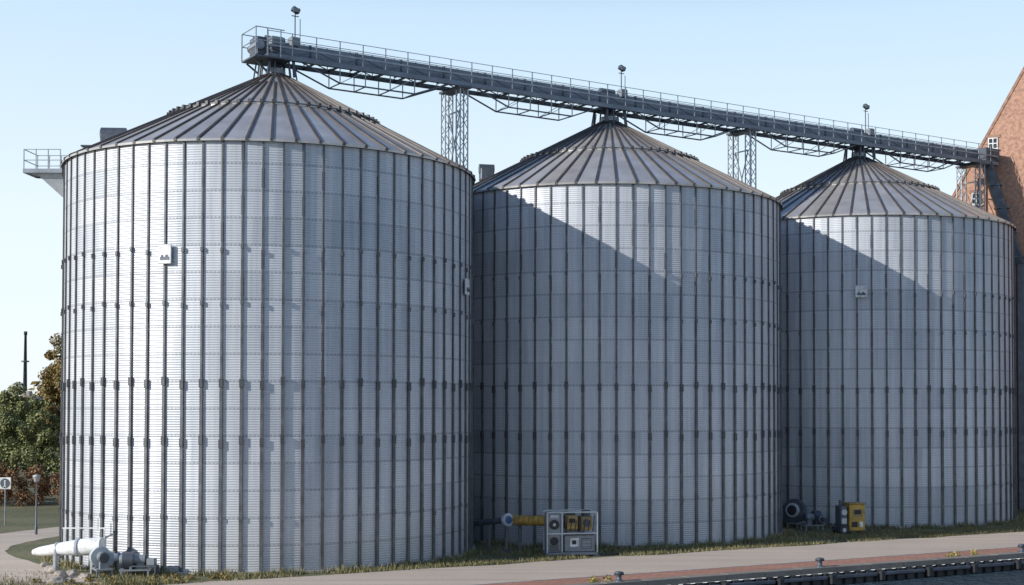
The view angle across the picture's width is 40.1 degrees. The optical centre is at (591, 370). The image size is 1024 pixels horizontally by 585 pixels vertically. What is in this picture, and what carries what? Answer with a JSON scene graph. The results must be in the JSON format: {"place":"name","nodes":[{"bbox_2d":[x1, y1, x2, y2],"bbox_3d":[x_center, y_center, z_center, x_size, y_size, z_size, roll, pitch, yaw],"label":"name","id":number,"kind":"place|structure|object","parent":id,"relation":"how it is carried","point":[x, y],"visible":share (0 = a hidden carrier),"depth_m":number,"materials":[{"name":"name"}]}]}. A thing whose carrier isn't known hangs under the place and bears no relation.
{"place":"outdoors","nodes":[
{"label":"outdoors","id":0,"kind":"place"},
{"bbox_2d":[17,391,59,463],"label":"distant house","id":1,"kind":"structure","parent":0,"point":[28,394],"depth_m":177.95,"materials":[{"name":"paint"}]},
{"bbox_2d":[0,527,102,584],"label":"footpath","id":2,"kind":"structure","parent":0,"point":[9,564],"depth_m":65.73,"materials":[{"name":"white concrete"}]},
{"bbox_2d":[33,474,40,534],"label":"street lamp","id":3,"kind":"object","parent":2,"relation":"on","point":[36,477],"visible":1,"depth_m":79.77,"materials":[{"name":"metal"}]},
{"bbox_2d":[39,562,48,566],"bbox_3d":[-24.918,8.838,63.712,0.420,0.317,0.497,1,-2,-37],"label":"boulder","id":4,"kind":"object","parent":2,"relation":"on","point":[43,564],"visible":0.8,"depth_m":63.53,"materials":[{"name":"stone"}]},
{"bbox_2d":[44,565,60,573],"bbox_3d":[-23.644,8.741,61.208,0.747,0.502,0.736,0,-2,0],"label":"boulder","id":5,"kind":"object","parent":2,"relation":"on","point":[50,569],"visible":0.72,"depth_m":60.96,"materials":[{"name":"stone"}]},
{"bbox_2d":[47,576,65,584],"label":"boulder","id":6,"kind":"object","parent":2,"relation":"on","point":[57,579],"visible":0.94,"depth_m":57.10,"materials":[{"name":"stone"}]},
{"bbox_2d":[53,570,67,577],"bbox_3d":[-22.578,8.686,59.467,0.599,0.479,0.709,0,-2,0],"label":"boulder","id":7,"kind":"object","parent":2,"relation":"on","point":[64,574],"visible":0.65,"depth_m":59.26,"materials":[{"name":"stone"}]},
{"bbox_2d":[66,569,77,575],"bbox_3d":[-22.414,8.736,60.315,0.542,0.386,0.543,-1,-2,40],"label":"boulder","id":8,"kind":"object","parent":2,"relation":"on","point":[74,573],"visible":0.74,"depth_m":60.16,"materials":[{"name":"stone"}]},
{"bbox_2d":[78,573,89,577],"bbox_3d":[-21.577,8.723,59.483,0.495,0.312,0.439,0,-2,0],"label":"boulder","id":9,"kind":"object","parent":2,"relation":"on","point":[82,575],"visible":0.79,"depth_m":59.33,"materials":[{"name":"stone"}]},
{"bbox_2d":[0,466,1023,584],"bbox_3d":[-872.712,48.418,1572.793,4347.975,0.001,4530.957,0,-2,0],"label":"grass ground","id":10,"kind":"structure","parent":0,"point":[20,518],"depth_m":78.01,"materials":[{"name":"green plant"}]},
{"bbox_2d":[0,477,10,525],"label":"pedestrian sign","id":11,"kind":"object","parent":10,"relation":"on","point":[5,483],"visible":1,"depth_m":85.78,"materials":[{"name":"metal"}]},
{"bbox_2d":[0,389,33,490],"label":"willow tree","id":12,"kind":"object","parent":10,"relation":"on","point":[7,398],"visible":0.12,"depth_m":121.42,"materials":[{"name":"green plant"}]},
{"bbox_2d":[0,381,42,495],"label":"willow tree","id":13,"kind":"object","parent":10,"relation":"on","point":[10,415],"visible":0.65,"depth_m":112.27,"materials":[{"name":"green plant"}]},
{"bbox_2d":[21,331,28,390],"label":"chimney stack","id":14,"kind":"object","parent":10,"relation":"on","point":[25,361],"visible":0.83,"depth_m":299.90,"materials":[{"name":"metal"}]},
{"bbox_2d":[0,462,59,505],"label":"rust hedge","id":15,"kind":"object","parent":10,"relation":"on","point":[43,489],"visible":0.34,"depth_m":103.71,"materials":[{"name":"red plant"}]},
{"bbox_2d":[0,441,59,478],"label":"green hedge","id":16,"kind":"object","parent":10,"relation":"on","point":[12,462],"visible":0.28,"depth_m":106.10,"materials":[{"name":"green plant"}]},
{"bbox_2d":[13,408,59,496],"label":"willow tree","id":17,"kind":"object","parent":10,"relation":"on","point":[49,439],"visible":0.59,"depth_m":109.19,"materials":[{"name":"green plant"}]},
{"bbox_2d":[27,381,49,395],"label":"distant trees","id":18,"kind":"object","parent":10,"relation":"on","point":[36,383],"depth_m":281.10,"materials":[{"name":"green plant"}]},
{"bbox_2d":[26,394,59,452],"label":"autumn tree","id":19,"kind":"object","parent":10,"relation":"on","point":[38,404],"visible":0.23,"depth_m":138.78,"materials":[{"name":"green plant"}]},
{"bbox_2d":[38,333,61,424],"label":"autumn tree","id":20,"kind":"object","parent":10,"relation":"on","point":[51,375],"visible":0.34,"depth_m":119.26,"materials":[{"name":"brown plant"}]},
{"bbox_2d":[32,518,105,573],"bbox_3d":[-23.015,7.694,61.338,3.523,2.361,1.593,0,-2,0],"label":"white air duct","id":21,"kind":"object","parent":10,"relation":"on","point":[77,547],"visible":0.95,"depth_m":61.03,"materials":[{"name":"metal"}]},
{"bbox_2d":[89,546,121,576],"bbox_3d":[-20.779,8.213,60.672,1.768,1.216,1.320,1,-2,-30],"label":"aeration fan","id":22,"kind":"object","parent":10,"relation":"on","point":[101,558],"visible":0.9,"depth_m":60.38},
{"bbox_2d":[119,552,152,575],"bbox_3d":[-19.656,8.292,60.390,1.320,1.043,1.199,0,-2,-10],"label":"motor","id":23,"kind":"object","parent":10,"relation":"on","point":[127,560],"visible":0.99,"depth_m":59.91,"materials":[{"name":"grey metal"}]},
{"bbox_2d":[130,558,158,576],"bbox_3d":[-19.200,8.421,60.100,1.100,0.770,0.500,0,-2,0],"label":"motor bench","id":24,"kind":"object","parent":10,"relation":"on","point":[151,562],"visible":0.89,"depth_m":59.93,"materials":[{"name":"metal"}]},
{"bbox_2d":[31,572,260,584],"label":"weeds","id":25,"kind":"object","parent":10,"relation":"on","point":[88,579],"visible":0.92,"depth_m":58.06,"materials":[{"name":"green plant"}]},
{"bbox_2d":[23,60,475,574],"bbox_3d":[-16.140,-3.188,71.068,20.429,24.956,20.429,-1,-2,32],"label":"grain silo","id":26,"kind":"object","parent":10,"relation":"on","point":[267,315],"visible":0.98,"depth_m":62.18,"materials":[{"name":"metal"}]},
{"bbox_2d":[473,513,512,552],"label":"air duct","id":27,"kind":"object","parent":10,"relation":"on","point":[506,520],"visible":0.91,"depth_m":70.22,"materials":[{"name":"metal"}]},
{"bbox_2d":[0,520,1023,584],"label":"grass tufts","id":28,"kind":"object","parent":10,"relation":"on","point":[632,550],"visible":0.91,"depth_m":69.92,"materials":[{"name":"green plant"}]},
{"bbox_2d":[512,515,544,550],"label":"yellow air hose","id":29,"kind":"object","parent":10,"relation":"on","point":[530,520],"visible":0.95,"depth_m":69.62,"materials":[{"name":"paint"}]},
{"bbox_2d":[41,512,1023,576],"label":"weed fringe","id":30,"kind":"object","parent":10,"relation":"on","point":[76,565],"visible":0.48,"depth_m":71.84,"materials":[{"name":"green plant"}]},
{"bbox_2d":[542,509,622,555],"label":"grain cooler","id":31,"kind":"object","parent":10,"relation":"on","point":[557,540],"visible":0.99,"depth_m":68.17,"materials":[{"name":"grey paint"}]},
{"bbox_2d":[241,6,1001,210],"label":"conveyor gallery","id":32,"kind":"object","parent":10,"relation":"on","point":[267,50],"visible":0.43,"depth_m":81.84,"materials":[{"name":"metal"}]},
{"bbox_2d":[473,109,784,547],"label":"grain silo","id":33,"kind":"object","parent":10,"relation":"on","point":[627,350],"visible":0.86,"depth_m":73.73,"materials":[{"name":"metal"}]},
{"bbox_2d":[471,547,1013,584],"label":"edging kerb","id":34,"kind":"structure","parent":10,"relation":"on","point":[733,566],"depth_m":63.54,"materials":[{"name":"concrete"}]},
{"bbox_2d":[588,549,978,582],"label":"quay weeds","id":35,"kind":"object","parent":10,"relation":"on","point":[609,578],"visible":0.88,"depth_m":57.80,"materials":[{"name":"green plant"}]},
{"bbox_2d":[783,499,806,527],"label":"aeration fan","id":36,"kind":"object","parent":10,"relation":"on","point":[794,510],"visible":0.76,"depth_m":84.13},
{"bbox_2d":[799,511,827,530],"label":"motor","id":37,"kind":"object","parent":10,"relation":"on","point":[817,519],"visible":1,"depth_m":82.67,"materials":[{"name":"grey metal"}]},
{"bbox_2d":[828,500,866,534],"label":"mobile heater","id":38,"kind":"object","parent":10,"relation":"on","point":[849,516],"visible":0.96,"depth_m":79.57,"materials":[{"name":"yellow paint"}]},
{"bbox_2d":[775,146,1018,527],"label":"grain silo","id":39,"kind":"object","parent":10,"relation":"on","point":[898,334],"visible":0.78,"depth_m":85.27,"materials":[{"name":"metal"}]},
{"bbox_2d":[974,147,1023,508],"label":"grain chute","id":40,"kind":"object","parent":10,"relation":"on","point":[995,185],"visible":0.77,"depth_m":99.98,"materials":[{"name":"metal"}]},
{"bbox_2d":[171,531,1023,584],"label":"promenade","id":41,"kind":"structure","parent":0,"point":[527,571],"depth_m":64.94,"materials":[{"name":"grey concrete"}]},
{"bbox_2d":[484,547,1019,584],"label":"red paving","id":42,"kind":"structure","parent":0,"point":[745,568],"depth_m":62.90,"materials":[{"name":"red brick"}]},
{"bbox_2d":[835,569,1023,584],"bbox_3d":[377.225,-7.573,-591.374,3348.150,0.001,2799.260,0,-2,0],"label":"canal water","id":43,"kind":"structure","parent":0,"point":[1011,577],"depth_m":64.11,"materials":[{"name":"blue liquid"}]},
{"bbox_2d":[676,558,1023,584],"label":"sheet piles","id":44,"kind":"object","parent":43,"relation":"in","point":[912,575],"visible":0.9,"depth_m":64.26,"materials":[{"name":"black metal"}]},
{"bbox_2d":[565,552,1023,584],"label":"coping stones","id":45,"kind":"object","parent":44,"relation":"on","point":[810,570],"visible":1,"depth_m":62.04,"materials":[{"name":"grey concrete"}]},
{"bbox_2d":[614,571,623,581],"bbox_3d":[1.111,8.427,57.459,0.400,0.400,0.400,0,-2,0],"label":"mooring bollard","id":46,"kind":"object","parent":45,"relation":"on","point":[619,574],"visible":1,"depth_m":57.36,"materials":[{"name":"metal"}]},
{"bbox_2d":[815,557,823,566],"bbox_3d":[10.204,8.564,62.707,0.400,0.400,0.400,0,-2,0],"label":"mooring bollard","id":47,"kind":"object","parent":45,"relation":"on","point":[819,560],"visible":1,"depth_m":62.61,"materials":[{"name":"metal"}]},
{"bbox_2d":[1018,544,1023,551],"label":"mooring bollard","id":48,"kind":"object","parent":45,"relation":"on","point":[1021,546],"visible":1,"depth_m":68.96,"materials":[{"name":"metal"}]},
{"bbox_2d":[714,560,1023,584],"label":"fender timbers","id":49,"kind":"object","parent":44,"relation":"attached to","point":[882,574],"visible":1,"depth_m":63.76,"materials":[{"name":"weathered timber"}]},
{"bbox_2d":[952,67,1023,426],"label":"brick warehouse","id":50,"kind":"structure","parent":0,"point":[1005,133],"depth_m":102.26,"materials":[{"name":"brick"}]},
{"bbox_2d":[971,137,997,204],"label":"windows","id":51,"kind":"structure","parent":50,"relation":"in","point":[991,141],"depth_m":102.75,"materials":[{"name":"white glass"}]}
]}

